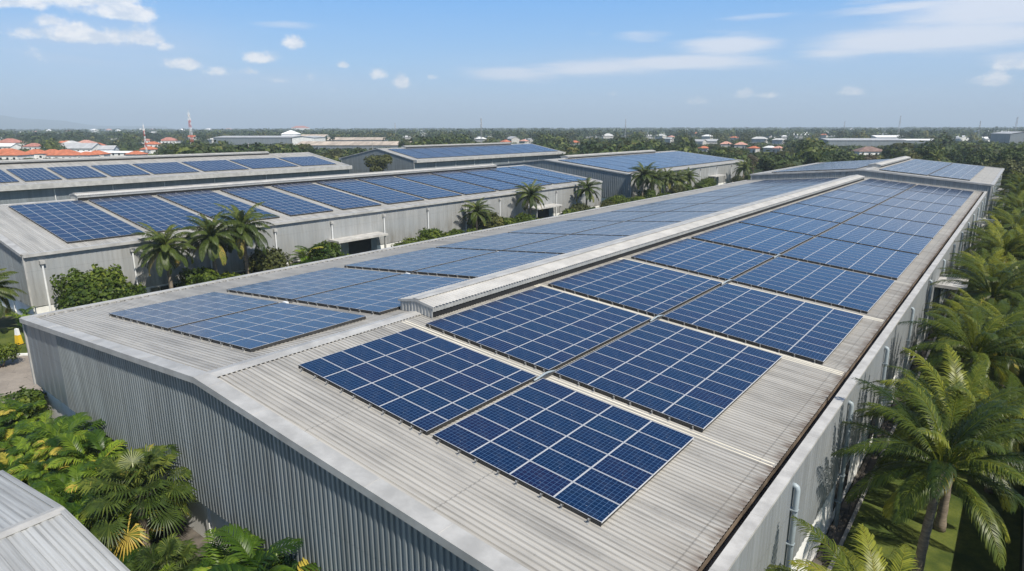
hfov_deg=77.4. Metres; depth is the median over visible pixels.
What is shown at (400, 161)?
factory hall
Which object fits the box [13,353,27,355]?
kerb
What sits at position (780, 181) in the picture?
solar array
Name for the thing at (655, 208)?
solar array
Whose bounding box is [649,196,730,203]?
solar array
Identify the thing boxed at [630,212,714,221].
solar array
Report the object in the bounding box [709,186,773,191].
solar array
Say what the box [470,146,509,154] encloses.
solar array
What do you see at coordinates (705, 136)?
house
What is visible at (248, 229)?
feather palm
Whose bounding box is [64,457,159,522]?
areca palm
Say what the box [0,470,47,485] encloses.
garden bush
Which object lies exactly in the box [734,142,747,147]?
house
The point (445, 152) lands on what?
solar array
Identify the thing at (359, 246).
doorway
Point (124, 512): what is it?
areca palm
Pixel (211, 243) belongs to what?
feather palm
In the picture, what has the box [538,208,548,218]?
doorway
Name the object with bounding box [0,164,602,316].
factory hall
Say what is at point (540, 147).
solar array
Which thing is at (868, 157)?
broad tree
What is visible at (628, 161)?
solar array
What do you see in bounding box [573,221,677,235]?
solar array
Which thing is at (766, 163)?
broad tree
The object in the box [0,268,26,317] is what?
feather palm
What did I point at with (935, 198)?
solar array
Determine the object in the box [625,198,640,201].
garden bush
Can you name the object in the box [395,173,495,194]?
solar array
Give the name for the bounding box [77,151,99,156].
house
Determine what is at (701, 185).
garden bush
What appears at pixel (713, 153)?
broad tree
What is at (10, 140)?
house
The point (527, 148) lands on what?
solar array
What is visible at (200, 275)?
garden bush
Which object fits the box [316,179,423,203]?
solar array
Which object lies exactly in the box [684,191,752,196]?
solar array
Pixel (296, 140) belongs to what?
warehouse
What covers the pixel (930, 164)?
solar array
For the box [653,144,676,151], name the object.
broad tree
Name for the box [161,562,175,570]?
areca palm
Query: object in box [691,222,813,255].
solar array
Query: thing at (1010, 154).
broad tree
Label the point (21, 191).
factory hall
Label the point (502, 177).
solar array
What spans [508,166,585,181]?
solar array
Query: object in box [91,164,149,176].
solar array
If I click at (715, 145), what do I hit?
broad tree
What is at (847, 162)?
solar array
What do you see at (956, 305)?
coconut palm
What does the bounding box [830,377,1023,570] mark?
coconut palm
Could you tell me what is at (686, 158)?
solar array
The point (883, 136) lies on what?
warehouse
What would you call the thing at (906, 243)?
solar array
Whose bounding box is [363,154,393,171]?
broad tree
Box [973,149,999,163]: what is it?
broad tree
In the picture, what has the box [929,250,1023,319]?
coconut palm
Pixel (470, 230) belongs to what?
garden bush
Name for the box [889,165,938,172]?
solar array
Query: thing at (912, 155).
broad tree
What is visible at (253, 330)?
solar array
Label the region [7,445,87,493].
areca palm
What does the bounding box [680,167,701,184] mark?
feather palm
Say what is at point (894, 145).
broad tree
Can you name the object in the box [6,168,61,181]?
solar array
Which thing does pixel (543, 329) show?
solar array
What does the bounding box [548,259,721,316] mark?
solar array
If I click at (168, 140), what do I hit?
house
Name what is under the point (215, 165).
solar array
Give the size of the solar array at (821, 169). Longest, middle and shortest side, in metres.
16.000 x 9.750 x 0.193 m
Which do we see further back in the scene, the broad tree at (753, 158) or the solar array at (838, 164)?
the broad tree at (753, 158)
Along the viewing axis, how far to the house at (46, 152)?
367.92 m
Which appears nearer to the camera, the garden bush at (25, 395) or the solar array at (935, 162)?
the garden bush at (25, 395)
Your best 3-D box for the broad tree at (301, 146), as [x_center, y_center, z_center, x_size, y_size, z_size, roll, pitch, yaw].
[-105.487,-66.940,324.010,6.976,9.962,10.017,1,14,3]
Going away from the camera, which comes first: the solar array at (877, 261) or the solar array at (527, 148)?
the solar array at (877, 261)
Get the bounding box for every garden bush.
[0,342,22,367]
[0,385,50,429]
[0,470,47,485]
[49,263,132,310]
[124,281,146,296]
[174,265,223,287]
[219,271,242,278]
[243,246,292,272]
[306,240,350,262]
[400,235,430,244]
[414,228,443,240]
[441,232,454,236]
[447,228,464,234]
[466,228,481,232]
[471,209,503,229]
[494,217,516,225]
[507,217,524,222]
[514,212,535,222]
[559,207,577,214]
[569,202,590,211]
[599,199,614,206]
[603,194,627,204]
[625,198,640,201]
[638,189,656,198]
[666,184,686,193]
[683,183,691,190]
[693,177,717,186]
[697,183,709,188]
[730,175,743,182]
[744,175,750,179]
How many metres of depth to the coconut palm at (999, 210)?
84.85 m
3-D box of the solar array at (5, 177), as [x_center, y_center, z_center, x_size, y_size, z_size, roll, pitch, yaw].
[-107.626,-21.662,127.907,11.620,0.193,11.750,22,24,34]
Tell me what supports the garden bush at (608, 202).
on the lawn at (7, 334)
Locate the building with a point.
(301, 127)
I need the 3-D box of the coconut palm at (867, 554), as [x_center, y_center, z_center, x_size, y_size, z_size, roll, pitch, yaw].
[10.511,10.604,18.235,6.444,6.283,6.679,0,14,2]
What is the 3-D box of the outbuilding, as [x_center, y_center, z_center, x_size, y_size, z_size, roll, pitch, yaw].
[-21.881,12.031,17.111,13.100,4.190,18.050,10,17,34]
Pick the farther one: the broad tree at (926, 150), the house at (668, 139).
the house at (668, 139)
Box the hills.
[0,115,166,129]
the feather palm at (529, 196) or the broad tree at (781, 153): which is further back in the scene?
the broad tree at (781, 153)
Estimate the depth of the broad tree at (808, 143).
256.81 m
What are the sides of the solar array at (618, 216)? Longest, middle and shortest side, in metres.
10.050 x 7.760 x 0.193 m
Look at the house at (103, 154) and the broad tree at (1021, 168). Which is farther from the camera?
the house at (103, 154)
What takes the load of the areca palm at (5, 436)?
on the lawn at (157, 539)
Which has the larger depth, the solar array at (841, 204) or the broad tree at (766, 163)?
the broad tree at (766, 163)
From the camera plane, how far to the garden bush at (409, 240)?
88.91 m
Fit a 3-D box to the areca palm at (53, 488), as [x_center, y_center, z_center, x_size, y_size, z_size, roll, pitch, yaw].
[-19.856,9.533,28.593,3.492,2.469,3.744,4,15,17]
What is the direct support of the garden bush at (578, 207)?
on the lawn at (7, 334)
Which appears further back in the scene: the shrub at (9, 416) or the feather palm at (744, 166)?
the feather palm at (744, 166)
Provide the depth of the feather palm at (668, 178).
150.38 m
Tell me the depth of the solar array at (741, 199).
87.24 m
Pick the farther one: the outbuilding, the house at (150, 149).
the house at (150, 149)
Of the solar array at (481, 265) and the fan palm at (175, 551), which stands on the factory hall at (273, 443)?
the solar array at (481, 265)
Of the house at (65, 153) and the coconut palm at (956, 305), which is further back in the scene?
the house at (65, 153)
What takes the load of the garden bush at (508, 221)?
on the lawn at (7, 334)
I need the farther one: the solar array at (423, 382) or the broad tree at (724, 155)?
the broad tree at (724, 155)
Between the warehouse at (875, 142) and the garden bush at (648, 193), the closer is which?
the garden bush at (648, 193)
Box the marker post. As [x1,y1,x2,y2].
[14,328,24,345]
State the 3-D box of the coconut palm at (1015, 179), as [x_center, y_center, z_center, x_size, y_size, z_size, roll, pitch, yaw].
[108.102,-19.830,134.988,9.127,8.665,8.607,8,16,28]
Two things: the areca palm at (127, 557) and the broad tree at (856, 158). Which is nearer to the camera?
the areca palm at (127, 557)
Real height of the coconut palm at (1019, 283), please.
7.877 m
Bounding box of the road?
[0,356,47,429]
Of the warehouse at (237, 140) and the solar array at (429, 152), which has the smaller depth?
the solar array at (429, 152)
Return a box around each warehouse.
[77,151,147,155]
[212,136,299,144]
[292,136,325,144]
[296,141,410,150]
[301,134,328,137]
[327,137,386,140]
[813,138,905,146]
[870,135,902,137]
[903,139,932,144]
[955,135,968,140]
[990,131,1023,142]
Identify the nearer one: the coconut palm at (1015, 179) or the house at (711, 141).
the coconut palm at (1015, 179)
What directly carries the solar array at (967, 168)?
on the factory hall at (986, 178)
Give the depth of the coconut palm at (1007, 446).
31.48 m
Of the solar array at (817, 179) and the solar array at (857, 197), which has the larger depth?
the solar array at (817, 179)
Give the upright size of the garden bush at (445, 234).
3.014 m
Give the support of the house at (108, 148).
on the ground at (6, 321)
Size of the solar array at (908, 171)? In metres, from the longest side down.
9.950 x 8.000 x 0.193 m
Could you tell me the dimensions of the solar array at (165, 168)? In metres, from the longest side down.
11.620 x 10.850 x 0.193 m
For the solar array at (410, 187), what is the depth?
105.08 m
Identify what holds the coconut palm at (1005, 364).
on the lawn at (958, 545)
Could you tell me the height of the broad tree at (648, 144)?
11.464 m
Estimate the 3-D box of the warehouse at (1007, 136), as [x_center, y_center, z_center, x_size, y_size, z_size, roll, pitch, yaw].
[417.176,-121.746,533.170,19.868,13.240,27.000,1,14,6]
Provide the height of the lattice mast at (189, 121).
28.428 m
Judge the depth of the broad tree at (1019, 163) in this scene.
166.83 m
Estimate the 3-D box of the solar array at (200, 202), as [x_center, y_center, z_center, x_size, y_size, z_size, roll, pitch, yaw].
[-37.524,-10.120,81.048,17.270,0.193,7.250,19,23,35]
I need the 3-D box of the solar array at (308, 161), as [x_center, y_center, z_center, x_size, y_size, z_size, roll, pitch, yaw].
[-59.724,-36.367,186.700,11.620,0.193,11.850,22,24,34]
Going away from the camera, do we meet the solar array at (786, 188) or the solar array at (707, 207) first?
the solar array at (707, 207)
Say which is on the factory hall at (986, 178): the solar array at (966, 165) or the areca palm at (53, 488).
the solar array at (966, 165)
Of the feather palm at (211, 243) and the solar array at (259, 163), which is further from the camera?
the solar array at (259, 163)
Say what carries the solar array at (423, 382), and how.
on the factory hall at (273, 443)
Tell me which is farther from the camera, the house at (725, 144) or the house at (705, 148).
the house at (725, 144)
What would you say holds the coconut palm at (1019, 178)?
on the lawn at (958, 545)
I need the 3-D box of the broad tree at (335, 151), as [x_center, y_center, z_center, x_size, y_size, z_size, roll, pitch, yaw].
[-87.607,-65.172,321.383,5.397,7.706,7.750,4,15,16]
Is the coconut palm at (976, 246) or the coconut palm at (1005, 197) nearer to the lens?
the coconut palm at (976, 246)
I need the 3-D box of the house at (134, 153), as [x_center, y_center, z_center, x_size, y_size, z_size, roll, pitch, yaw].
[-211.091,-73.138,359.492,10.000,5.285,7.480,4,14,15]
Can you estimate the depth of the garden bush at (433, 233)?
91.54 m
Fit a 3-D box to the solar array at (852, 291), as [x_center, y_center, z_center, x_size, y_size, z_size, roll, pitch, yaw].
[21.328,-0.269,44.779,8.291,0.193,10.400,17,21,35]
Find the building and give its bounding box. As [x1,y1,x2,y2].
[291,126,309,129]
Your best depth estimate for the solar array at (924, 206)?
86.16 m
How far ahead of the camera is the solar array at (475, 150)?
246.64 m
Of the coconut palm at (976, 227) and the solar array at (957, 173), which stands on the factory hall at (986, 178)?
the solar array at (957, 173)
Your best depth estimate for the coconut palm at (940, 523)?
27.75 m
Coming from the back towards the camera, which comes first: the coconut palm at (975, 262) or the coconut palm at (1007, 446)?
the coconut palm at (975, 262)
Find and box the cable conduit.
[533,370,555,380]
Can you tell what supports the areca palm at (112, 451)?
on the lawn at (157, 539)
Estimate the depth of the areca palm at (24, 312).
57.04 m
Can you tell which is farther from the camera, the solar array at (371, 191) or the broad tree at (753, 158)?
the broad tree at (753, 158)
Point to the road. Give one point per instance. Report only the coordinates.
(15, 375)
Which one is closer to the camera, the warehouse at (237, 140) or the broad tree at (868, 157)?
the broad tree at (868, 157)
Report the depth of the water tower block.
595.76 m
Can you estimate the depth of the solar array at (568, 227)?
67.22 m
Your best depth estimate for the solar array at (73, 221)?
68.30 m
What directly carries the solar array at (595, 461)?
on the factory hall at (273, 443)
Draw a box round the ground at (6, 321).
[0,127,1023,570]
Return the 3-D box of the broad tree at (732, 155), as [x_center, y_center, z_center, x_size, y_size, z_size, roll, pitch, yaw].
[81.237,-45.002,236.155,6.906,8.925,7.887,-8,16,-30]
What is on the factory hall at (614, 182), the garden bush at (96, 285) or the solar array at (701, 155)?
the solar array at (701, 155)
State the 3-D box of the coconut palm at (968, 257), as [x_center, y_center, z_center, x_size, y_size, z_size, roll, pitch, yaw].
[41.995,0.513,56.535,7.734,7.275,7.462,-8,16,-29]
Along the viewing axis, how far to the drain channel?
31.11 m
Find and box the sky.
[0,0,1023,128]
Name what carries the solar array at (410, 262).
on the factory hall at (273, 443)
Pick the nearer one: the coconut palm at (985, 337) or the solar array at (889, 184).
the coconut palm at (985, 337)
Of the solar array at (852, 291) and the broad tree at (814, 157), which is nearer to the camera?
the solar array at (852, 291)
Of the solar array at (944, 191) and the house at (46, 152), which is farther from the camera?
the house at (46, 152)
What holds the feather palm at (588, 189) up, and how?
on the lawn at (7, 334)
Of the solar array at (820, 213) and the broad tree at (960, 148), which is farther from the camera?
the broad tree at (960, 148)
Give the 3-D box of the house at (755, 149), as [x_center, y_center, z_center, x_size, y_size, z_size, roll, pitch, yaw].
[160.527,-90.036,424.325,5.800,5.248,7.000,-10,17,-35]
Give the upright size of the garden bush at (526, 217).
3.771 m
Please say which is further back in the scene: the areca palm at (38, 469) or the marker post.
the marker post
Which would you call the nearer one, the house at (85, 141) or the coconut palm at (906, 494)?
the coconut palm at (906, 494)
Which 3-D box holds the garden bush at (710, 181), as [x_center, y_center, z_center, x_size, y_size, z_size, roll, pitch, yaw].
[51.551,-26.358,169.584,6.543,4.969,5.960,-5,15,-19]
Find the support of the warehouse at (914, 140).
on the ground at (6, 321)
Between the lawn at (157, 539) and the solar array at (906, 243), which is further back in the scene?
the solar array at (906, 243)
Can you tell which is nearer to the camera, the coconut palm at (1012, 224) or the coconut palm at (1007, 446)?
the coconut palm at (1007, 446)
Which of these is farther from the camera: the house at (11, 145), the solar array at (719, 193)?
the house at (11, 145)
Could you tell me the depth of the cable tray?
36.41 m
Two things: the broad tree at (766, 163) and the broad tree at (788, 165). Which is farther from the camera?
the broad tree at (766, 163)
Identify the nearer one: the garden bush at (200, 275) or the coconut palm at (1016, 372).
the coconut palm at (1016, 372)
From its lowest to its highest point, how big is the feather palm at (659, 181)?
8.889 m
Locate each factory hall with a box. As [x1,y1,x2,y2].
[0,151,351,203]
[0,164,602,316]
[19,175,994,570]
[339,142,565,173]
[495,150,745,202]
[750,156,1008,228]
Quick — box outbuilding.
[0,470,129,570]
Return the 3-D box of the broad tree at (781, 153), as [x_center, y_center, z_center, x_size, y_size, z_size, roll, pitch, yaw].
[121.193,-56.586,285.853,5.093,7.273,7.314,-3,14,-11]
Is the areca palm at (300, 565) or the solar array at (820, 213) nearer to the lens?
the areca palm at (300, 565)
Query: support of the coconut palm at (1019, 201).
on the lawn at (958, 545)
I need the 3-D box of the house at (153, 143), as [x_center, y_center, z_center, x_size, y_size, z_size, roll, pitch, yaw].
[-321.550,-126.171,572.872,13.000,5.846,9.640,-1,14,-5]
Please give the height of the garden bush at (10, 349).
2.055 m
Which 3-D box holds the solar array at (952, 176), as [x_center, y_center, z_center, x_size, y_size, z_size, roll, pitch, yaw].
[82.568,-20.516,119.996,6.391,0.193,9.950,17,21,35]
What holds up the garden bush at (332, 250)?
on the lawn at (7, 334)
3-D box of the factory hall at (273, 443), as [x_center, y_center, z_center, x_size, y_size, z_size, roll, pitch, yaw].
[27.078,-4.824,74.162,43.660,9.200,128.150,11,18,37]
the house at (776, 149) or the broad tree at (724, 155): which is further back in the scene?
the house at (776, 149)
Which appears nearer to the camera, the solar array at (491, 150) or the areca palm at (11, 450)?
the areca palm at (11, 450)
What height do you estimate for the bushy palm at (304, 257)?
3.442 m
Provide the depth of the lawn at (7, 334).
56.02 m
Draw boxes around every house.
[0,138,26,145]
[0,143,20,149]
[0,148,33,159]
[21,143,44,149]
[26,149,43,158]
[42,149,58,157]
[46,149,80,157]
[63,143,100,150]
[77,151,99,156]
[79,140,96,142]
[91,150,110,156]
[98,145,119,150]
[126,151,147,155]
[140,146,157,153]
[144,141,161,146]
[158,137,180,143]
[475,137,485,142]
[506,136,519,142]
[602,133,613,138]
[655,134,665,138]
[664,137,673,142]
[693,139,706,144]
[698,146,708,151]
[702,135,712,138]
[705,139,717,143]
[720,141,730,146]
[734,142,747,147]
[748,146,759,152]
[751,137,767,143]
[762,146,773,151]
[772,138,783,143]
[772,146,782,152]
[851,146,881,154]
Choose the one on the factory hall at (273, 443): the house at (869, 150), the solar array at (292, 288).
the solar array at (292, 288)
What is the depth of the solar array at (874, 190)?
100.17 m
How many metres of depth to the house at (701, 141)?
587.12 m
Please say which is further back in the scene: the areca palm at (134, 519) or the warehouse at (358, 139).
the warehouse at (358, 139)
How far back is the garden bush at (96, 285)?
57.38 m
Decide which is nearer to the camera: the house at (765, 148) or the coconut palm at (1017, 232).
the coconut palm at (1017, 232)
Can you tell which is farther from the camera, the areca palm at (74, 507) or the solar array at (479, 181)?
the solar array at (479, 181)
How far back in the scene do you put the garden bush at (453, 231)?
95.30 m
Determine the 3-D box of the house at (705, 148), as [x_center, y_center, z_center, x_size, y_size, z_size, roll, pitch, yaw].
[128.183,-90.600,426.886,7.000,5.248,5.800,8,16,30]
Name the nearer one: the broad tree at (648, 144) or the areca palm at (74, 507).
the areca palm at (74, 507)
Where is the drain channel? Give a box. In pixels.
[809,234,981,570]
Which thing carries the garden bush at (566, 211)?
on the lawn at (7, 334)
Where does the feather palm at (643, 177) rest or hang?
on the lawn at (7, 334)
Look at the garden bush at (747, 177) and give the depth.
191.67 m
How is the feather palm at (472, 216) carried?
on the lawn at (7, 334)
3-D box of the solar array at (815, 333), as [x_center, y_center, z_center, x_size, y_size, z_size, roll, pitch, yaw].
[14.491,1.830,36.388,8.291,0.193,9.850,17,21,35]
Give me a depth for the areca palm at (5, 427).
35.29 m
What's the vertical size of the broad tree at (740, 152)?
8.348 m
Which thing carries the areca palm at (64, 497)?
on the lawn at (157, 539)
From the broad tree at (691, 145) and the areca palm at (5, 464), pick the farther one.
the broad tree at (691, 145)
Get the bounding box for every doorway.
[348,238,371,253]
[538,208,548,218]
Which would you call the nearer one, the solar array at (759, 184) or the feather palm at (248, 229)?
the feather palm at (248, 229)
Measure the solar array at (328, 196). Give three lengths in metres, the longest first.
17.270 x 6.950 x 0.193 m
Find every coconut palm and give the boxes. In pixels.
[765,515,919,570]
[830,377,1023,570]
[853,343,1023,532]
[868,373,1000,473]
[898,306,1023,438]
[916,287,1023,374]
[919,297,1023,375]
[922,150,949,161]
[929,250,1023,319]
[936,296,1023,421]
[940,248,1023,327]
[947,253,1022,294]
[949,372,1023,493]
[954,221,1023,308]
[957,252,1023,318]
[962,215,1023,259]
[964,225,1012,256]
[972,206,1022,229]
[975,223,1023,299]
[978,208,1023,232]
[979,206,1021,235]
[984,190,1023,213]
[990,180,1023,206]
[990,191,1023,222]
[996,170,1023,193]
[1000,172,1023,193]
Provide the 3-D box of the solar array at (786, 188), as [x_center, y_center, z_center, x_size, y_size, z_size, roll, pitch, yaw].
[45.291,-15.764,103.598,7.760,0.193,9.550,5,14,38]
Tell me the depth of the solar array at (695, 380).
27.98 m
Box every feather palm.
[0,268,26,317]
[131,222,195,288]
[177,210,245,271]
[209,201,276,273]
[458,197,493,229]
[515,179,548,215]
[573,177,603,204]
[627,161,658,195]
[644,167,668,193]
[655,168,678,193]
[667,170,688,190]
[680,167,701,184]
[732,158,755,177]
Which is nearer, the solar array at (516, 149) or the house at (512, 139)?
the solar array at (516, 149)
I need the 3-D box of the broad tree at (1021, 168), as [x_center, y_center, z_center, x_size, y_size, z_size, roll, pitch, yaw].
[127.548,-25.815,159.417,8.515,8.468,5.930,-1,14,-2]
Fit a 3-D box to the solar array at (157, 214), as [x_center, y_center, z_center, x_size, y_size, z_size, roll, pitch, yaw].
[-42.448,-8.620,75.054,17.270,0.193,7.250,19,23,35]
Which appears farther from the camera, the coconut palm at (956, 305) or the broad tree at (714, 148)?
the broad tree at (714, 148)
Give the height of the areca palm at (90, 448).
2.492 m
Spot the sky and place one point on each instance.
(223, 63)
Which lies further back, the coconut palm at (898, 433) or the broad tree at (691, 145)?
the broad tree at (691, 145)
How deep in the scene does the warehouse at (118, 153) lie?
399.01 m
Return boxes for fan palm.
[74,443,197,566]
[125,533,209,570]
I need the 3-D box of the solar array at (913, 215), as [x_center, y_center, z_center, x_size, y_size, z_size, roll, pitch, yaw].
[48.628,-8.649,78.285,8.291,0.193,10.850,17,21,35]
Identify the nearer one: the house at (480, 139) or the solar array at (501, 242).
the solar array at (501, 242)
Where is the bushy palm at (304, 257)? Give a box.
[287,243,325,266]
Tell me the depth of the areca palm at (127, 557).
24.12 m
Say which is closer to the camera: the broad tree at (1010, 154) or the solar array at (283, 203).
the solar array at (283, 203)
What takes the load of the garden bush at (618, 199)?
on the lawn at (7, 334)
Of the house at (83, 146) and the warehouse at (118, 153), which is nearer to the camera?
the warehouse at (118, 153)
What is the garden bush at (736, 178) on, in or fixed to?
on the lawn at (7, 334)
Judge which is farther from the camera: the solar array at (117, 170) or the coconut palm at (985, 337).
the solar array at (117, 170)
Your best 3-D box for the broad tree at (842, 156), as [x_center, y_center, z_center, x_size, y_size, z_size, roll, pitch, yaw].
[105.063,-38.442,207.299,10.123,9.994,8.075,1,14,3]
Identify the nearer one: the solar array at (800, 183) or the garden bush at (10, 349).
the garden bush at (10, 349)
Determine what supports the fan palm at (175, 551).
on the lawn at (157, 539)
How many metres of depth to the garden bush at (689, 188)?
157.17 m
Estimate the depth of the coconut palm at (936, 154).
189.27 m
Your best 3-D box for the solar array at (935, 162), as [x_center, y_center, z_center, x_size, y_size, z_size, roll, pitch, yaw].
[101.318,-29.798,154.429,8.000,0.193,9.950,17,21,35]
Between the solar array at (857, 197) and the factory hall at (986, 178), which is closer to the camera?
the solar array at (857, 197)
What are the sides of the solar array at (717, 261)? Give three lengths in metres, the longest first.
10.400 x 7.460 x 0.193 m
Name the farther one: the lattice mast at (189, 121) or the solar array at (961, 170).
the lattice mast at (189, 121)
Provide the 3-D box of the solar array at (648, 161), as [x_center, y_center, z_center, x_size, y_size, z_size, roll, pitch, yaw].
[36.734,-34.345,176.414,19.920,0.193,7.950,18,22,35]
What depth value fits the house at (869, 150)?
378.05 m
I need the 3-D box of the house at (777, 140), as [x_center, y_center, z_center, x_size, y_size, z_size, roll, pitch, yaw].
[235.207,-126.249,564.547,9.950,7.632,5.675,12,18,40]
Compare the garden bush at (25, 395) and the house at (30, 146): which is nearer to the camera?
the garden bush at (25, 395)
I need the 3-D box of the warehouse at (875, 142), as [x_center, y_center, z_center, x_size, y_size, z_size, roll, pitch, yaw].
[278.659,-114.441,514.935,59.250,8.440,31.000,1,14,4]
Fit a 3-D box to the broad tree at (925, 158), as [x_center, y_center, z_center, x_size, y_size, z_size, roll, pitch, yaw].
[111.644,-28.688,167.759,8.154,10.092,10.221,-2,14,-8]
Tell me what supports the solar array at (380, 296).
on the factory hall at (273, 443)
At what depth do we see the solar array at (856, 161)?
163.91 m
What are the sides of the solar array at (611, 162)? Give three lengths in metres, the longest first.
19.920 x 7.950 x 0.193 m
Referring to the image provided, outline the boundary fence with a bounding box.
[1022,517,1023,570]
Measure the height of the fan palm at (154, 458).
5.350 m
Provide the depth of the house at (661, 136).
864.65 m
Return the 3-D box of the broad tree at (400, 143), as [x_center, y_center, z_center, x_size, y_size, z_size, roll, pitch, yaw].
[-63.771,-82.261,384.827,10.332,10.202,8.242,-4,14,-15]
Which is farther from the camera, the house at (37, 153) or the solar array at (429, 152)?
the house at (37, 153)
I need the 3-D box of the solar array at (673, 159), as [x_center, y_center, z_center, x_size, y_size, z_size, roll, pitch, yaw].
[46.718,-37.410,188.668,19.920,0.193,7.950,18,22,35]
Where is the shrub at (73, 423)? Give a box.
[24,412,105,472]
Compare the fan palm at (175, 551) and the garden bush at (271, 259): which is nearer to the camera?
the fan palm at (175, 551)
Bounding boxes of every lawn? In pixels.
[0,325,27,352]
[11,430,193,570]
[832,203,1023,570]
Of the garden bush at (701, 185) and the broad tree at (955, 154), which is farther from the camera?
the broad tree at (955, 154)
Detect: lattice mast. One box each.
[142,125,147,151]
[187,112,193,144]
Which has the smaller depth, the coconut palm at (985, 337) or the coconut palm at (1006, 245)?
the coconut palm at (985, 337)
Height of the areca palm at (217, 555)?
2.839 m
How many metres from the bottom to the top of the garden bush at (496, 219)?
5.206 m
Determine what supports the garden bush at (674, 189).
on the lawn at (7, 334)
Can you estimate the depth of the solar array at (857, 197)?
90.87 m
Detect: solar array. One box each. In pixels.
[0,169,18,182]
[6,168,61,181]
[8,200,144,242]
[47,166,106,178]
[88,195,205,231]
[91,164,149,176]
[109,292,278,330]
[133,162,199,173]
[157,190,279,223]
[170,303,365,351]
[182,160,248,171]
[220,186,332,215]
[226,267,401,300]
[230,158,297,168]
[271,182,381,209]
[280,156,335,165]
[295,274,469,314]
[298,327,536,435]
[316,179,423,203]
[344,248,496,272]
[357,176,461,199]
[388,148,434,158]
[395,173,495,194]
[406,148,450,157]
[414,251,560,278]
[425,147,466,156]
[426,286,650,373]
[430,171,523,190]
[433,378,693,526]
[436,233,566,250]
[439,147,480,155]
[457,146,496,154]
[459,169,551,186]
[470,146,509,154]
[485,145,521,153]
[487,167,571,183]
[497,145,534,152]
[504,235,625,253]
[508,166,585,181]
[508,221,622,234]
[511,144,546,151]
[521,144,556,151]
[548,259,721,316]
[554,320,781,432]
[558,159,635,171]
[567,212,663,221]
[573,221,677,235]
[578,158,657,169]
[592,157,670,168]
[607,155,684,166]
[611,204,697,211]
[621,155,695,165]
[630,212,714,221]
[631,238,773,280]
[634,154,705,163]
[648,153,717,162]
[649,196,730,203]
[661,152,727,161]
[663,283,863,364]
[669,203,746,211]
[672,151,736,160]
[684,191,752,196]
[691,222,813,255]
[703,196,772,203]
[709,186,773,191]
[733,182,789,186]
[733,257,894,313]
[736,190,794,195]
[738,212,838,236]
[753,179,803,182]
[758,185,812,190]
[770,203,858,223]
[772,166,865,172]
[779,181,827,185]
[781,237,917,279]
[786,164,867,169]
[796,178,838,181]
[797,196,876,213]
[802,162,875,166]
[814,160,884,164]
[819,159,888,163]
[819,190,890,204]
[819,224,931,254]
[837,184,904,197]
[843,214,942,238]
[856,179,915,190]
[863,205,952,226]
[879,167,932,175]
[880,198,959,214]
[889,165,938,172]
[894,190,967,207]
[896,163,943,169]
[903,161,947,166]
[908,185,973,197]
[910,159,952,165]
[929,172,972,180]
[936,170,976,176]
[941,167,979,173]
[947,165,982,170]
[951,163,985,168]
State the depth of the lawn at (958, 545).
29.11 m
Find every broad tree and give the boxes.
[220,148,241,152]
[297,144,312,149]
[300,147,315,153]
[332,148,343,157]
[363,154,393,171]
[397,141,405,146]
[599,143,616,151]
[644,141,653,147]
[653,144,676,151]
[671,141,696,151]
[706,151,718,156]
[707,146,718,153]
[708,144,720,148]
[718,153,728,157]
[725,150,742,154]
[726,152,741,159]
[746,153,760,172]
[758,156,777,171]
[775,151,789,156]
[781,163,796,168]
[796,140,818,157]
[803,151,832,164]
[826,151,850,161]
[851,156,865,160]
[863,153,876,159]
[881,147,901,158]
[887,143,906,149]
[899,152,921,158]
[917,144,947,160]
[921,156,939,160]
[944,150,963,161]
[954,145,967,152]
[960,156,982,164]
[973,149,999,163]
[976,161,1019,182]
[993,148,1023,188]
[994,159,1023,194]
[1008,165,1023,185]
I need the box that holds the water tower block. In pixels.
[281,130,300,135]
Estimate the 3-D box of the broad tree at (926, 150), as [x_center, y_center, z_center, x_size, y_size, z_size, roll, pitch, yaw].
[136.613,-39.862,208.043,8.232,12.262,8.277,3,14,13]
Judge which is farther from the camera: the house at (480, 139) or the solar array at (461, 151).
the house at (480, 139)
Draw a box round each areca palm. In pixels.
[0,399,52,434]
[0,419,13,449]
[0,420,31,457]
[0,425,60,473]
[0,446,47,476]
[4,306,33,327]
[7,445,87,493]
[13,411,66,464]
[30,458,117,514]
[32,430,112,469]
[44,482,121,528]
[47,428,132,489]
[51,493,77,501]
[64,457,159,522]
[77,498,162,559]
[82,469,182,533]
[116,550,151,570]
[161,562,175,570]
[191,527,266,570]
[192,523,320,570]
[196,554,243,569]
[269,557,316,570]
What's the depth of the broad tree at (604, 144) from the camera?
289.77 m
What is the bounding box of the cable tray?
[541,185,916,378]

